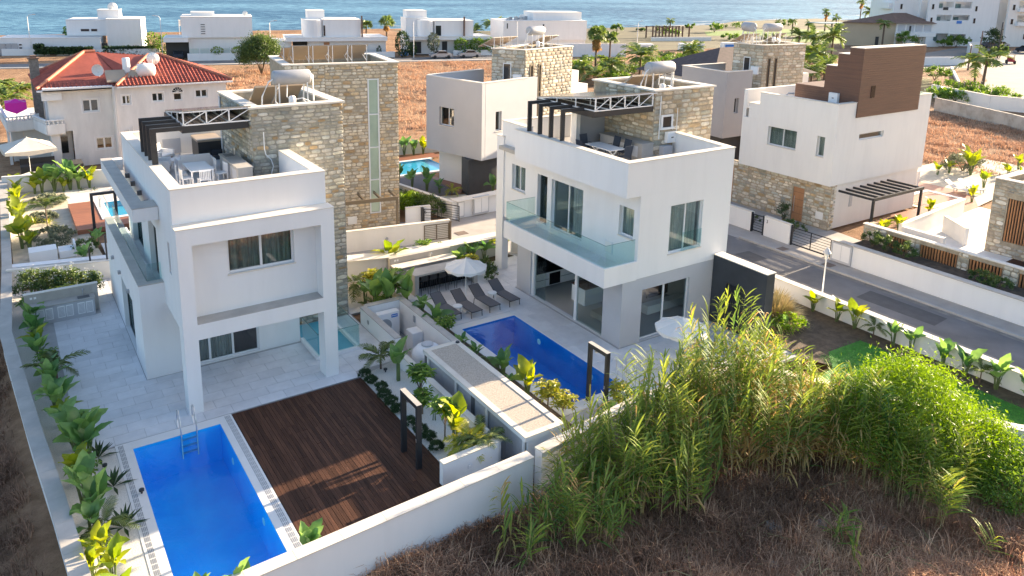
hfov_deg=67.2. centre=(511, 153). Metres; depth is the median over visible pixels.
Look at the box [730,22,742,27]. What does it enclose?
scrub bush
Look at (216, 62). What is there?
street
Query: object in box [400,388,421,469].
outdoor shower
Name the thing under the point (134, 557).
gravel bed
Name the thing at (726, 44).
container
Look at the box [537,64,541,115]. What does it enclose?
slit window
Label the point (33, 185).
bird of paradise
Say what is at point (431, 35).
round bush
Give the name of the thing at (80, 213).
raised deck
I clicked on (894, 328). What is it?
bird of paradise
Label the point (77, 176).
bird of paradise
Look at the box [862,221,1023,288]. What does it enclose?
stone wall
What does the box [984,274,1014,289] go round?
oleander
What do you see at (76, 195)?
garden paving
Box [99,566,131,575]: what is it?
bird of paradise
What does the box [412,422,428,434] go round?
dwarf bush
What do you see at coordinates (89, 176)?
bird of paradise
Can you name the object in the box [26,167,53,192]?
bird of paradise
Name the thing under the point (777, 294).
fountain grass
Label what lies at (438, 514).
garden wall
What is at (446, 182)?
red terrace
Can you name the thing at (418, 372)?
umbrella shrub
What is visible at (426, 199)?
bush
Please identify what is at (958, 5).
balcony door
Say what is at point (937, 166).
bird of paradise
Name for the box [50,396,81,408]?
bird of paradise
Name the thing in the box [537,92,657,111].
roof truss
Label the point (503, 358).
bird of paradise
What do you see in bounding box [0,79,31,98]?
palm tree
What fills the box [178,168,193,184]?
slatted chair
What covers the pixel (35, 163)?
dark sofa
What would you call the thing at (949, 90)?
shrub
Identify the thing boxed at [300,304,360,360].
glass railing
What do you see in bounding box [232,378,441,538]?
timber deck
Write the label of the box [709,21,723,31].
tree
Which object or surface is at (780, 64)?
modern villa
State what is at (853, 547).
giant reed
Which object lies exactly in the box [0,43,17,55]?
metal fence
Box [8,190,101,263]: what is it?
garden sand
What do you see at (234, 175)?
cupboard door
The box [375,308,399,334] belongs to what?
heat pump
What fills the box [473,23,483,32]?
palm tree
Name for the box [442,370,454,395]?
sliding door
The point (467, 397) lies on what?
sliding door
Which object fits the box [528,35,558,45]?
solar array
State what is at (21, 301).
umbrella shrub
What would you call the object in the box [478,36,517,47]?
solar array
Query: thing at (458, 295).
sun lounger
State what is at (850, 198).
slit window
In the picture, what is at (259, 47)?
tree
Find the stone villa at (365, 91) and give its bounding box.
[268,53,399,229]
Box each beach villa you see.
[0,9,146,53]
[163,11,291,57]
[283,9,387,51]
[400,9,492,53]
[490,11,586,46]
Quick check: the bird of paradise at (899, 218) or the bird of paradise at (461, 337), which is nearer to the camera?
the bird of paradise at (461, 337)
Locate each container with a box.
[638,43,653,47]
[678,43,704,49]
[720,42,733,46]
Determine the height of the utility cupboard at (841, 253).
1.190 m
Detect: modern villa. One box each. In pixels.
[100,86,348,414]
[426,43,587,194]
[495,76,735,347]
[682,40,808,159]
[731,44,932,230]
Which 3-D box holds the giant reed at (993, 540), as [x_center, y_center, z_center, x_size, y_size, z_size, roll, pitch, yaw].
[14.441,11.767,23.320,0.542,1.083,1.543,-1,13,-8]
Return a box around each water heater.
[104,58,141,82]
[249,69,313,104]
[524,26,545,48]
[623,61,675,87]
[740,22,756,43]
[759,23,782,43]
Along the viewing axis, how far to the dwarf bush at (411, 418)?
28.00 m
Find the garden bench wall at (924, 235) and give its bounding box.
[901,226,945,243]
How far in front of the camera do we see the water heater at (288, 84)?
34.90 m
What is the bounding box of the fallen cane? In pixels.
[446,440,1023,575]
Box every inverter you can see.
[513,74,521,77]
[664,131,676,142]
[750,66,758,74]
[828,92,839,102]
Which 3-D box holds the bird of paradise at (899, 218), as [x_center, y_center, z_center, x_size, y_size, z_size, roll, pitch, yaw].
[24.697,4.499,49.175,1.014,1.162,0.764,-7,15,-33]
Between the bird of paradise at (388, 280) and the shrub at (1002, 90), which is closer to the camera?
the bird of paradise at (388, 280)
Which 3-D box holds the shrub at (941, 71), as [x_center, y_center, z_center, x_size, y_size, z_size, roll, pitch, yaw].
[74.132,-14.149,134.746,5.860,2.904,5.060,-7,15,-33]
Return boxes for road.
[726,235,1023,367]
[924,47,1010,68]
[977,50,1023,97]
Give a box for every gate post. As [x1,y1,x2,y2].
[88,235,107,260]
[421,207,423,221]
[449,221,450,239]
[750,212,753,230]
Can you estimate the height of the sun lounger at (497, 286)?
0.798 m
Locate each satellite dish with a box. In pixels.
[91,64,103,75]
[107,2,116,8]
[146,52,159,64]
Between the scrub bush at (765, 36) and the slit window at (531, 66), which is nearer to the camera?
the slit window at (531, 66)
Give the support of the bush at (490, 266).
on the terrace at (566, 332)
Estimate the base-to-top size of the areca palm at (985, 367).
1.073 m
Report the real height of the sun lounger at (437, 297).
0.798 m
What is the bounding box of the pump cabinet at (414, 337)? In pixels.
[406,326,422,352]
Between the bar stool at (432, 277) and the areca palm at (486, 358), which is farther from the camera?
the bar stool at (432, 277)
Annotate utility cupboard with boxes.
[457,201,463,217]
[472,194,488,214]
[830,241,852,266]
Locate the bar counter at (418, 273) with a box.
[407,257,477,296]
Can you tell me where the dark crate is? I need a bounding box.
[64,159,83,171]
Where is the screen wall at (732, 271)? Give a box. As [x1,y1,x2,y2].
[709,251,776,344]
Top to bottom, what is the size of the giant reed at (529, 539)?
1.778 m
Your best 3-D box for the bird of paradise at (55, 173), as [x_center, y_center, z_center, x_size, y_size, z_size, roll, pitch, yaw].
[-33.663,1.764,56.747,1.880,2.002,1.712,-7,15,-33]
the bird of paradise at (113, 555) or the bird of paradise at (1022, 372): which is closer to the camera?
the bird of paradise at (113, 555)
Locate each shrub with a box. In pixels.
[14,291,31,306]
[32,346,60,362]
[46,283,72,289]
[63,457,102,476]
[360,268,382,281]
[373,292,392,301]
[388,267,403,291]
[405,360,436,387]
[412,239,431,245]
[412,385,434,413]
[426,396,460,437]
[433,313,455,329]
[460,253,478,259]
[532,378,565,408]
[549,388,579,415]
[609,377,633,402]
[922,64,952,80]
[923,85,956,99]
[928,78,967,88]
[936,87,969,101]
[953,79,991,91]
[972,88,997,94]
[983,85,1022,97]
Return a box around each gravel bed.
[12,287,149,575]
[361,362,475,461]
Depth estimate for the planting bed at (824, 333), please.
35.33 m
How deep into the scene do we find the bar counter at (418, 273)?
40.37 m
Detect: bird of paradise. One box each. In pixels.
[3,214,34,248]
[4,194,29,216]
[5,185,30,199]
[8,177,23,188]
[8,215,31,234]
[13,228,38,247]
[16,323,46,351]
[18,332,48,360]
[19,311,45,331]
[20,301,45,314]
[22,315,48,331]
[24,175,37,193]
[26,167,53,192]
[32,352,65,375]
[33,358,73,376]
[33,374,66,404]
[35,375,79,405]
[42,163,66,191]
[43,395,90,413]
[47,159,79,189]
[48,404,107,451]
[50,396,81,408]
[52,424,73,451]
[54,176,71,191]
[58,440,87,466]
[59,420,112,453]
[61,467,112,518]
[63,166,90,187]
[63,449,110,503]
[70,497,105,534]
[73,240,91,256]
[77,520,129,567]
[79,540,107,575]
[80,166,96,187]
[88,226,105,247]
[94,531,130,575]
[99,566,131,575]
[193,571,210,575]
[223,556,249,575]
[299,518,323,544]
[356,279,371,302]
[360,268,382,300]
[370,239,408,252]
[377,267,407,298]
[389,335,410,380]
[393,266,414,299]
[399,136,410,154]
[399,163,405,182]
[404,168,417,186]
[407,139,418,154]
[411,294,431,311]
[419,135,426,153]
[420,165,435,190]
[421,300,454,319]
[430,394,438,420]
[433,178,444,192]
[439,391,466,446]
[452,246,469,258]
[455,331,469,342]
[464,242,483,259]
[468,340,483,353]
[470,240,495,258]
[483,173,496,190]
[487,344,513,375]
[505,373,512,381]
[510,353,542,394]
[600,398,615,409]
[777,314,789,330]
[804,290,823,311]
[827,296,850,321]
[847,297,870,328]
[878,218,893,227]
[882,320,903,345]
[892,214,907,230]
[901,326,926,352]
[925,198,935,211]
[933,161,942,174]
[935,337,956,366]
[944,159,957,172]
[956,344,987,376]
[960,143,986,174]
[965,184,978,201]
[980,169,995,187]
[988,353,1015,389]
[1001,163,1013,173]
[1013,154,1023,169]
[1016,366,1023,392]
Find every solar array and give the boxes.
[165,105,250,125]
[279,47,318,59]
[287,44,367,63]
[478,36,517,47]
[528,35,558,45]
[730,33,759,43]
[764,33,786,43]
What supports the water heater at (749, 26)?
on the modern villa at (780, 64)
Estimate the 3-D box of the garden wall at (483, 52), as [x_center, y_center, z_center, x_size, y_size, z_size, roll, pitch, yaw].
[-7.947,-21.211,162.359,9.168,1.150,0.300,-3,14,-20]
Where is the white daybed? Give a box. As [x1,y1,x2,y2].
[28,238,76,261]
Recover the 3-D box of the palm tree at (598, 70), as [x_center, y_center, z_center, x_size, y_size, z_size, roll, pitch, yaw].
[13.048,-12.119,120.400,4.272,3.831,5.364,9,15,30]
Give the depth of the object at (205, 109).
32.46 m
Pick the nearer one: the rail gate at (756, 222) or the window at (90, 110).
the rail gate at (756, 222)
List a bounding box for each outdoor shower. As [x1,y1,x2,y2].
[89,190,117,229]
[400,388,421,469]
[586,341,610,410]
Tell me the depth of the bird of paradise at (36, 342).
31.98 m
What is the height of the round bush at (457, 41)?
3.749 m
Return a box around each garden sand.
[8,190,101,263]
[913,158,1023,206]
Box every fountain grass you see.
[770,290,810,336]
[772,285,802,313]
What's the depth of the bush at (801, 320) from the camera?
36.07 m
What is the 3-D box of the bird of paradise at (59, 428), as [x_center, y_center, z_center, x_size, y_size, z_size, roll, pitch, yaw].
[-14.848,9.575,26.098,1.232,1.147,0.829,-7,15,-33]
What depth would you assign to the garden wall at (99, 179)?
57.23 m
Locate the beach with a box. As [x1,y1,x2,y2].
[391,18,848,50]
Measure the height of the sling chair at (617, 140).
1.051 m
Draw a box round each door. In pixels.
[37,309,44,320]
[45,308,53,320]
[57,305,65,317]
[66,304,73,315]
[77,302,85,313]
[86,300,93,312]
[127,293,135,337]
[199,327,258,362]
[228,164,231,178]
[232,167,236,178]
[430,360,441,385]
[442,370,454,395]
[458,384,470,411]
[475,399,488,423]
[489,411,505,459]
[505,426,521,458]
[530,252,600,336]
[632,146,637,156]
[639,278,687,338]
[791,186,803,221]
[955,3,961,7]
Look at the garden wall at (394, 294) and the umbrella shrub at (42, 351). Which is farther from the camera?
the garden wall at (394, 294)
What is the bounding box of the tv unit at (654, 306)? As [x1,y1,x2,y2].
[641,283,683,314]
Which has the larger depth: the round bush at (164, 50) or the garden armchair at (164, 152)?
the round bush at (164, 50)
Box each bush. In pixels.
[70,237,99,253]
[143,31,162,51]
[154,34,166,53]
[210,46,223,54]
[357,368,371,377]
[363,374,378,383]
[373,380,387,390]
[376,387,391,399]
[383,394,398,405]
[390,402,399,413]
[395,30,410,56]
[399,189,423,209]
[407,414,414,426]
[408,43,417,56]
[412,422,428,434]
[414,192,445,214]
[422,429,437,441]
[427,32,439,52]
[427,439,446,452]
[454,37,470,50]
[469,38,484,52]
[478,255,497,272]
[482,37,499,51]
[484,269,498,279]
[572,55,609,71]
[572,59,587,72]
[602,70,630,77]
[619,65,639,72]
[628,58,659,67]
[649,53,675,61]
[661,29,680,34]
[661,53,686,60]
[684,22,694,28]
[720,33,739,39]
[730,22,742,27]
[760,33,782,38]
[771,310,809,333]
[774,201,790,219]
[783,218,807,231]
[805,52,814,64]
[820,335,1003,495]
[924,392,1023,490]
[935,39,953,46]
[940,151,985,172]
[960,441,1023,519]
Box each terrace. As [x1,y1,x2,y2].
[22,278,391,451]
[395,253,801,424]
[399,153,438,160]
[400,174,458,195]
[433,177,461,193]
[891,182,977,219]
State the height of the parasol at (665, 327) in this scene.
2.210 m
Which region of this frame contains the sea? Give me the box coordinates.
[0,0,870,34]
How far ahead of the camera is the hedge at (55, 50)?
146.00 m
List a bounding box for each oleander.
[12,264,54,296]
[34,264,71,290]
[50,265,84,287]
[73,269,108,291]
[860,230,884,245]
[873,234,900,251]
[892,240,921,259]
[966,268,999,284]
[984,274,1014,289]
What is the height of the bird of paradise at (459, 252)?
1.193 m
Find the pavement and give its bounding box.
[347,211,1023,339]
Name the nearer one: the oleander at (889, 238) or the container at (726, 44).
the oleander at (889, 238)
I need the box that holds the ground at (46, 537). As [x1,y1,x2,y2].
[0,29,1023,575]
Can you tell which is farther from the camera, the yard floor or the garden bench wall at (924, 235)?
the garden bench wall at (924, 235)
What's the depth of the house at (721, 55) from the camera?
92.66 m
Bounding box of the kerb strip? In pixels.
[0,59,491,68]
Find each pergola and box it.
[138,109,248,164]
[345,189,398,224]
[527,97,652,140]
[645,26,689,37]
[838,179,923,222]
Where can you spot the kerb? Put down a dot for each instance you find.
(903, 295)
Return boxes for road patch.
[736,251,766,261]
[857,291,946,325]
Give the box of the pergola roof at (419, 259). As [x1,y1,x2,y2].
[388,246,456,274]
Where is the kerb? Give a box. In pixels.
[739,236,1023,369]
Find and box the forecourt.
[730,201,860,253]
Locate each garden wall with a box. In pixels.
[0,180,90,575]
[1,49,47,55]
[1,167,124,192]
[5,259,110,287]
[12,255,108,267]
[58,49,159,54]
[187,53,239,60]
[232,451,533,575]
[327,51,394,56]
[346,219,449,252]
[347,232,495,282]
[360,306,400,350]
[364,296,460,344]
[379,291,402,296]
[393,344,500,461]
[399,140,438,154]
[399,183,454,220]
[405,205,430,223]
[439,438,498,485]
[450,190,495,218]
[453,50,491,55]
[510,241,1023,395]
[534,363,1023,496]
[561,44,625,56]
[651,37,711,40]
[729,204,754,230]
[763,215,791,244]
[830,238,1023,326]
[898,199,965,231]
[924,57,964,65]
[931,84,1023,112]
[934,98,1023,130]
[942,215,969,244]
[950,66,959,81]
[966,42,979,52]
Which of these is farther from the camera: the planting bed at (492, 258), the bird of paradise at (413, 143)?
the bird of paradise at (413, 143)
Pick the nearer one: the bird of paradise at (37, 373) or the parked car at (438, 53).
the bird of paradise at (37, 373)
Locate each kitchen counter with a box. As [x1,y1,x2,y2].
[218,147,253,178]
[599,128,653,158]
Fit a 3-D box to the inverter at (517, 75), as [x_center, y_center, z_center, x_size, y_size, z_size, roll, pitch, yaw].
[0.423,-5.971,61.421,0.670,0.650,0.254,6,14,20]
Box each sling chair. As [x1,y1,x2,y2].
[575,139,590,148]
[579,133,593,149]
[605,135,620,154]
[617,138,631,159]
[617,145,633,158]
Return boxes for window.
[61,136,68,152]
[82,99,98,111]
[96,136,112,148]
[121,95,130,104]
[138,222,143,246]
[151,92,163,101]
[153,225,159,274]
[173,92,181,100]
[195,89,207,97]
[227,230,295,275]
[323,25,325,35]
[367,78,380,213]
[435,25,440,35]
[438,107,453,127]
[471,396,474,415]
[495,111,501,131]
[503,63,510,79]
[511,165,525,194]
[530,64,533,76]
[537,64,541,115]
[540,175,545,222]
[553,180,582,239]
[617,206,633,240]
[660,114,673,129]
[667,200,701,255]
[743,56,750,69]
[766,58,770,86]
[766,126,796,150]
[772,58,777,86]
[814,136,824,157]
[848,195,852,206]
[859,131,881,139]
[870,85,875,97]
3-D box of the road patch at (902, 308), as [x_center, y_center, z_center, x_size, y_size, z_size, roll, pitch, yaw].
[19.888,7.887,39.504,1.500,0.001,4.200,-7,15,-33]
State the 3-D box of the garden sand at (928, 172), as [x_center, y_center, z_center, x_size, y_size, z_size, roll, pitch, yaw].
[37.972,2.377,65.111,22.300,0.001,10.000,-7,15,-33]
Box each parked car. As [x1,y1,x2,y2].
[173,51,183,58]
[429,50,452,58]
[457,49,480,57]
[981,42,998,47]
[1015,45,1023,51]
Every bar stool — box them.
[419,276,428,295]
[425,274,436,292]
[434,272,445,290]
[443,272,454,287]
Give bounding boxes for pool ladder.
[98,195,108,211]
[176,404,198,458]
[610,358,625,381]
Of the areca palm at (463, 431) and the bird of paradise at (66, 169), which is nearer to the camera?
the areca palm at (463, 431)
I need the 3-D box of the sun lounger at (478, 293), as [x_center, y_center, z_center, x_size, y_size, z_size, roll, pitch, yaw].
[-1.392,7.198,38.505,0.656,0.798,1.966,-9,16,-37]
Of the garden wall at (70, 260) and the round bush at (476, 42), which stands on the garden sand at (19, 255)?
the garden wall at (70, 260)
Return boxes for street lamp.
[27,14,35,48]
[152,15,162,53]
[413,19,419,57]
[822,247,830,291]
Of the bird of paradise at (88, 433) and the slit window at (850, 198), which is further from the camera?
the slit window at (850, 198)
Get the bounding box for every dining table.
[182,161,213,183]
[585,142,623,155]
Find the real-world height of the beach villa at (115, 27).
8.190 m
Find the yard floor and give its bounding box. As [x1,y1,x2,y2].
[400,331,533,490]
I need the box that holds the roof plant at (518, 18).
[506,16,527,19]
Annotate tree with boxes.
[0,78,18,91]
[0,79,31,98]
[0,81,32,109]
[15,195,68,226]
[229,30,284,73]
[363,19,372,33]
[379,15,394,38]
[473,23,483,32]
[482,16,503,28]
[572,54,594,80]
[581,65,608,81]
[587,25,607,76]
[595,50,628,76]
[604,30,618,57]
[610,22,624,31]
[620,42,658,74]
[655,51,674,60]
[666,18,674,25]
[677,40,705,54]
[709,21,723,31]
[787,27,810,42]
[788,18,797,33]
[799,24,825,43]
[804,60,826,81]
[805,21,813,30]
[805,39,823,63]
[805,41,836,63]
[809,56,834,63]
[811,54,838,80]
[818,23,850,54]
[822,8,830,30]
[831,13,841,21]
[857,0,866,18]
[861,6,869,17]
[875,19,895,44]
[896,30,921,43]
[946,34,971,46]
[951,53,994,81]
[961,45,1014,84]
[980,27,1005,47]
[988,43,1009,57]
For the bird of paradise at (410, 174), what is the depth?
59.75 m
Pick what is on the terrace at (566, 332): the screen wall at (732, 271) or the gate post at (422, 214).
the screen wall at (732, 271)
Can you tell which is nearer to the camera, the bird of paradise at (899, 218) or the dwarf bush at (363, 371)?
the dwarf bush at (363, 371)
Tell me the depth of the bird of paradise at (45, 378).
28.85 m
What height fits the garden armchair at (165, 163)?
0.863 m
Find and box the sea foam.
[382,19,844,25]
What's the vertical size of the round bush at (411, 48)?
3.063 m
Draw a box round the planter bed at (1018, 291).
[854,240,1023,296]
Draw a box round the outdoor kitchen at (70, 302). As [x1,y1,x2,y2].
[23,281,99,323]
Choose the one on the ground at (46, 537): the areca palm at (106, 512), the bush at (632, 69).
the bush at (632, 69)
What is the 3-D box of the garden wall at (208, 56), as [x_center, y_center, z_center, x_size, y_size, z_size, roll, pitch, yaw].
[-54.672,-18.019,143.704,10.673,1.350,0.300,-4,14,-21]
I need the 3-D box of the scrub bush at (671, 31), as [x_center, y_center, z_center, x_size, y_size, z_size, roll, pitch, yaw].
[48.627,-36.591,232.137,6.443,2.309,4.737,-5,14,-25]
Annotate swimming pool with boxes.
[94,198,128,219]
[115,414,301,575]
[399,157,438,176]
[450,311,624,415]
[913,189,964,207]
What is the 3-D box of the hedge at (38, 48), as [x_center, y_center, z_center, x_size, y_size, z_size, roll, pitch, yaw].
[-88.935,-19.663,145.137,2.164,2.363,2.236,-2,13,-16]
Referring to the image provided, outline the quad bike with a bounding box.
[1005,54,1015,63]
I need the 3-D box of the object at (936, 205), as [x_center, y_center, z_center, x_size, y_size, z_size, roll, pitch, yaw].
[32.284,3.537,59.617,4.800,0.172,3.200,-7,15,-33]
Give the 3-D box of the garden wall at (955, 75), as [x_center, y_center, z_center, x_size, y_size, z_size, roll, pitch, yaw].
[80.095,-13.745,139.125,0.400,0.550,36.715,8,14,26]
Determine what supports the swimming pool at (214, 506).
in the ground at (46, 537)
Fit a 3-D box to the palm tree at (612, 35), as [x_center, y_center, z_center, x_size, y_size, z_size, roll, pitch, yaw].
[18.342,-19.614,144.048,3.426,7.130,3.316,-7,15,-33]
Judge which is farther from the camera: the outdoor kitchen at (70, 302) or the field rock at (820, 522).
the outdoor kitchen at (70, 302)
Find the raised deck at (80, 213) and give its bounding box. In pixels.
[68,201,129,234]
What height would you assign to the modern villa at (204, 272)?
10.410 m
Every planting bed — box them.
[348,281,374,305]
[419,308,573,431]
[481,254,512,262]
[769,302,1023,408]
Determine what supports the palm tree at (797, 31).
on the ground at (46, 537)
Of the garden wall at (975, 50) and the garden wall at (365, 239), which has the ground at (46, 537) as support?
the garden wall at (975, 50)
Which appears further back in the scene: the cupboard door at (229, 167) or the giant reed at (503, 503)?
the cupboard door at (229, 167)
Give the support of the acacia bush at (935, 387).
on the ground at (46, 537)
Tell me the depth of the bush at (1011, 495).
25.18 m
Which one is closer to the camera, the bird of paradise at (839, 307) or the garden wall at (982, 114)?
the bird of paradise at (839, 307)
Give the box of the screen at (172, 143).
[162,137,180,154]
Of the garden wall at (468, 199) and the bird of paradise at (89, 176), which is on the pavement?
the garden wall at (468, 199)
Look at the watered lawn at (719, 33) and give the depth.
254.82 m
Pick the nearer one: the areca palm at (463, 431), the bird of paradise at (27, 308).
the areca palm at (463, 431)
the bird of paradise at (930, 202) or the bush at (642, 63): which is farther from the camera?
the bush at (642, 63)
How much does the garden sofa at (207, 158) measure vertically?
0.780 m
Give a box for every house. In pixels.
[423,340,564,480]
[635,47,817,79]
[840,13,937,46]
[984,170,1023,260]
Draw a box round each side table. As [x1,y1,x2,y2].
[453,303,461,314]
[487,290,496,300]
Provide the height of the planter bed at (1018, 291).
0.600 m
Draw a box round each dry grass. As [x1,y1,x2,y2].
[0,256,60,575]
[220,60,607,140]
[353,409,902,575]
[923,112,1023,176]
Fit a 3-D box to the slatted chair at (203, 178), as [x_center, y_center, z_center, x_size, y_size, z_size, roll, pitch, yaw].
[-12.688,1.056,31.813,0.460,0.860,0.450,-7,15,-33]
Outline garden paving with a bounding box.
[64,187,117,203]
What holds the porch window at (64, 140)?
in the old villa at (84, 112)
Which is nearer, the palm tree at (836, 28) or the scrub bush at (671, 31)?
the palm tree at (836, 28)
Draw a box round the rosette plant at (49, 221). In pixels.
[44,217,59,224]
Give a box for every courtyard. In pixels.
[927,207,990,249]
[930,229,1023,261]
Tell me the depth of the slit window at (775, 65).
70.39 m
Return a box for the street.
[0,56,491,66]
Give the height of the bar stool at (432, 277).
1.001 m
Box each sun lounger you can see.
[429,291,461,318]
[450,288,482,318]
[468,283,500,310]
[488,278,519,306]
[944,179,968,194]
[957,178,985,193]
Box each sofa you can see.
[19,156,55,174]
[174,153,212,171]
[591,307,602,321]
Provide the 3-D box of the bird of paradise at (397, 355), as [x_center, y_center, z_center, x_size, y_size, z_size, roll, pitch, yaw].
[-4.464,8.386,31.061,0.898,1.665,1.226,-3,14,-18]
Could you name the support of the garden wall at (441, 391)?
on the yard floor
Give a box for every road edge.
[736,238,1023,342]
[776,273,1023,369]
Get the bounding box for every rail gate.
[424,209,441,220]
[424,223,448,239]
[437,202,459,221]
[752,214,762,232]
[790,227,831,257]
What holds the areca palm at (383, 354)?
on the gravel bed at (388, 376)
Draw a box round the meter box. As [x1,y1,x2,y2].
[659,144,672,155]
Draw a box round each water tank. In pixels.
[136,63,155,76]
[411,341,437,363]
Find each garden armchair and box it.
[157,143,174,157]
[158,157,171,172]
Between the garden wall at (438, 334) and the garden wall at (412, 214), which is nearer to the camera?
the garden wall at (438, 334)
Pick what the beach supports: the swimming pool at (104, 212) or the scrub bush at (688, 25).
the scrub bush at (688, 25)
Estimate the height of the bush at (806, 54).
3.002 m
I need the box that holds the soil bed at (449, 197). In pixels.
[441,194,467,200]
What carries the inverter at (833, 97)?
attached to the modern villa at (807, 151)
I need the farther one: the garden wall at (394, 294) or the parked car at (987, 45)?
the parked car at (987, 45)
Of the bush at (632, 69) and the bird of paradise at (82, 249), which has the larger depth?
the bush at (632, 69)
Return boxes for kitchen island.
[571,279,602,305]
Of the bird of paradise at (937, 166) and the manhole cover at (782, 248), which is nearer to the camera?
the manhole cover at (782, 248)
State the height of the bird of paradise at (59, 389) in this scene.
1.469 m
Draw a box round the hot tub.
[191,133,221,159]
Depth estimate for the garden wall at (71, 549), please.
25.91 m
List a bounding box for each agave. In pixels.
[89,439,117,464]
[103,503,146,536]
[107,467,135,494]
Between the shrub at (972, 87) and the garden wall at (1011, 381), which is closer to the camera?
the garden wall at (1011, 381)
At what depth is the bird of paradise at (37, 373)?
30.51 m
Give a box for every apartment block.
[869,0,999,45]
[994,0,1023,46]
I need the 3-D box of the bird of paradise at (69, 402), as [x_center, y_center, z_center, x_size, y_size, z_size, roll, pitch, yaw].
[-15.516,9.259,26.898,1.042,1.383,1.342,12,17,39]
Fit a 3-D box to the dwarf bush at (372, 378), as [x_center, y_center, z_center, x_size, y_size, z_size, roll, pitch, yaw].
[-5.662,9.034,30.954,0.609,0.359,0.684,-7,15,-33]
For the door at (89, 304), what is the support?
in the outdoor kitchen at (70, 302)
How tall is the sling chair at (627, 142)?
1.051 m
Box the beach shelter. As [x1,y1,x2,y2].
[808,22,842,35]
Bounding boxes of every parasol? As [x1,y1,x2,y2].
[0,136,57,171]
[4,98,26,120]
[445,258,486,296]
[655,315,709,366]
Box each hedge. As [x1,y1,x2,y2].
[33,43,44,54]
[43,46,93,55]
[102,45,155,53]
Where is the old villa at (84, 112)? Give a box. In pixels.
[0,50,233,167]
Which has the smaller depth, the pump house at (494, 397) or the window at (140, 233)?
the pump house at (494, 397)
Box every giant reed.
[488,475,513,517]
[506,515,554,570]
[543,466,592,535]
[595,470,645,527]
[686,471,713,511]
[819,500,862,550]
[846,524,861,569]
[918,466,978,530]
[969,516,1010,555]
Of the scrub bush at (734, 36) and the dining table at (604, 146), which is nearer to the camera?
the dining table at (604, 146)
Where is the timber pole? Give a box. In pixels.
[996,22,1003,57]
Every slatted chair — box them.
[174,163,187,183]
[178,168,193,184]
[197,169,211,182]
[211,157,216,177]
[214,161,227,180]
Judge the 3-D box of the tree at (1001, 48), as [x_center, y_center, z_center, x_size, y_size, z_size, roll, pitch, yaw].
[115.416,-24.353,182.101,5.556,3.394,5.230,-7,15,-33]
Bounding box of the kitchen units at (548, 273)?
[536,255,581,288]
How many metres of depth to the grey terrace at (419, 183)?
60.36 m
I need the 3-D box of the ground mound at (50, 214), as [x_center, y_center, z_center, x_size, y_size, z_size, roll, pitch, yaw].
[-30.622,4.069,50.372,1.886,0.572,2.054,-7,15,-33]
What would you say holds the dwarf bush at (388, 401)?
on the gravel bed at (388, 376)
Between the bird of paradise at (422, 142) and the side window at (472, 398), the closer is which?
the side window at (472, 398)
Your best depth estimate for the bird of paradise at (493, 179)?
58.02 m
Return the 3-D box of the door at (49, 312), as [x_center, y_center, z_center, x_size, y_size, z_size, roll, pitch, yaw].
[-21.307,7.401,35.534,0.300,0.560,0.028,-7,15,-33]
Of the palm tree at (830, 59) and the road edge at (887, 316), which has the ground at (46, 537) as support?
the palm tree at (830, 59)
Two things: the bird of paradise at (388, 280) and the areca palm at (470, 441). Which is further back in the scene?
the bird of paradise at (388, 280)
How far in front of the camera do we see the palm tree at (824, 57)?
140.66 m
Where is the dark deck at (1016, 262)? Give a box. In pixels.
[1006,259,1023,266]
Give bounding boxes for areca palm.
[21,349,89,378]
[79,495,139,550]
[347,271,369,302]
[357,340,395,368]
[358,296,374,303]
[442,417,492,461]
[445,183,462,195]
[455,414,512,450]
[480,356,500,368]
[857,316,885,336]
[958,358,1001,384]
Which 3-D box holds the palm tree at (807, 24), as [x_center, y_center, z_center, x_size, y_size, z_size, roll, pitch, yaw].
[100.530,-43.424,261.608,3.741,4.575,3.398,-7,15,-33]
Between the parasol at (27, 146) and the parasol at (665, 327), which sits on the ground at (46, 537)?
the parasol at (27, 146)
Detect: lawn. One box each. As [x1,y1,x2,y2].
[705,29,840,35]
[793,37,839,43]
[820,339,1023,485]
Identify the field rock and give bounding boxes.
[763,520,781,531]
[815,519,826,528]
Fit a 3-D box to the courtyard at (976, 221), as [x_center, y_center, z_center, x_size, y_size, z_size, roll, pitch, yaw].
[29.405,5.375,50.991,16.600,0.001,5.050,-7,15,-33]
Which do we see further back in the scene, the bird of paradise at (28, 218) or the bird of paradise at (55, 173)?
the bird of paradise at (55, 173)
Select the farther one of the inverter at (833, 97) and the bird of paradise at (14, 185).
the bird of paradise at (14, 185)
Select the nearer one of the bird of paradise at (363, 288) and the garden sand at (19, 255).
the bird of paradise at (363, 288)
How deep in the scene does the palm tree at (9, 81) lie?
90.28 m
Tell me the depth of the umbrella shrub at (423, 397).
28.70 m
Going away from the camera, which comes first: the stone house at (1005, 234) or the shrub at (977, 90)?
the stone house at (1005, 234)
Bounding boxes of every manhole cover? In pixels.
[454,231,468,234]
[776,247,787,250]
[821,262,835,267]
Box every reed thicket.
[492,344,735,561]
[666,284,871,487]
[785,360,994,511]
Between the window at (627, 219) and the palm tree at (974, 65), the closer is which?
the window at (627, 219)

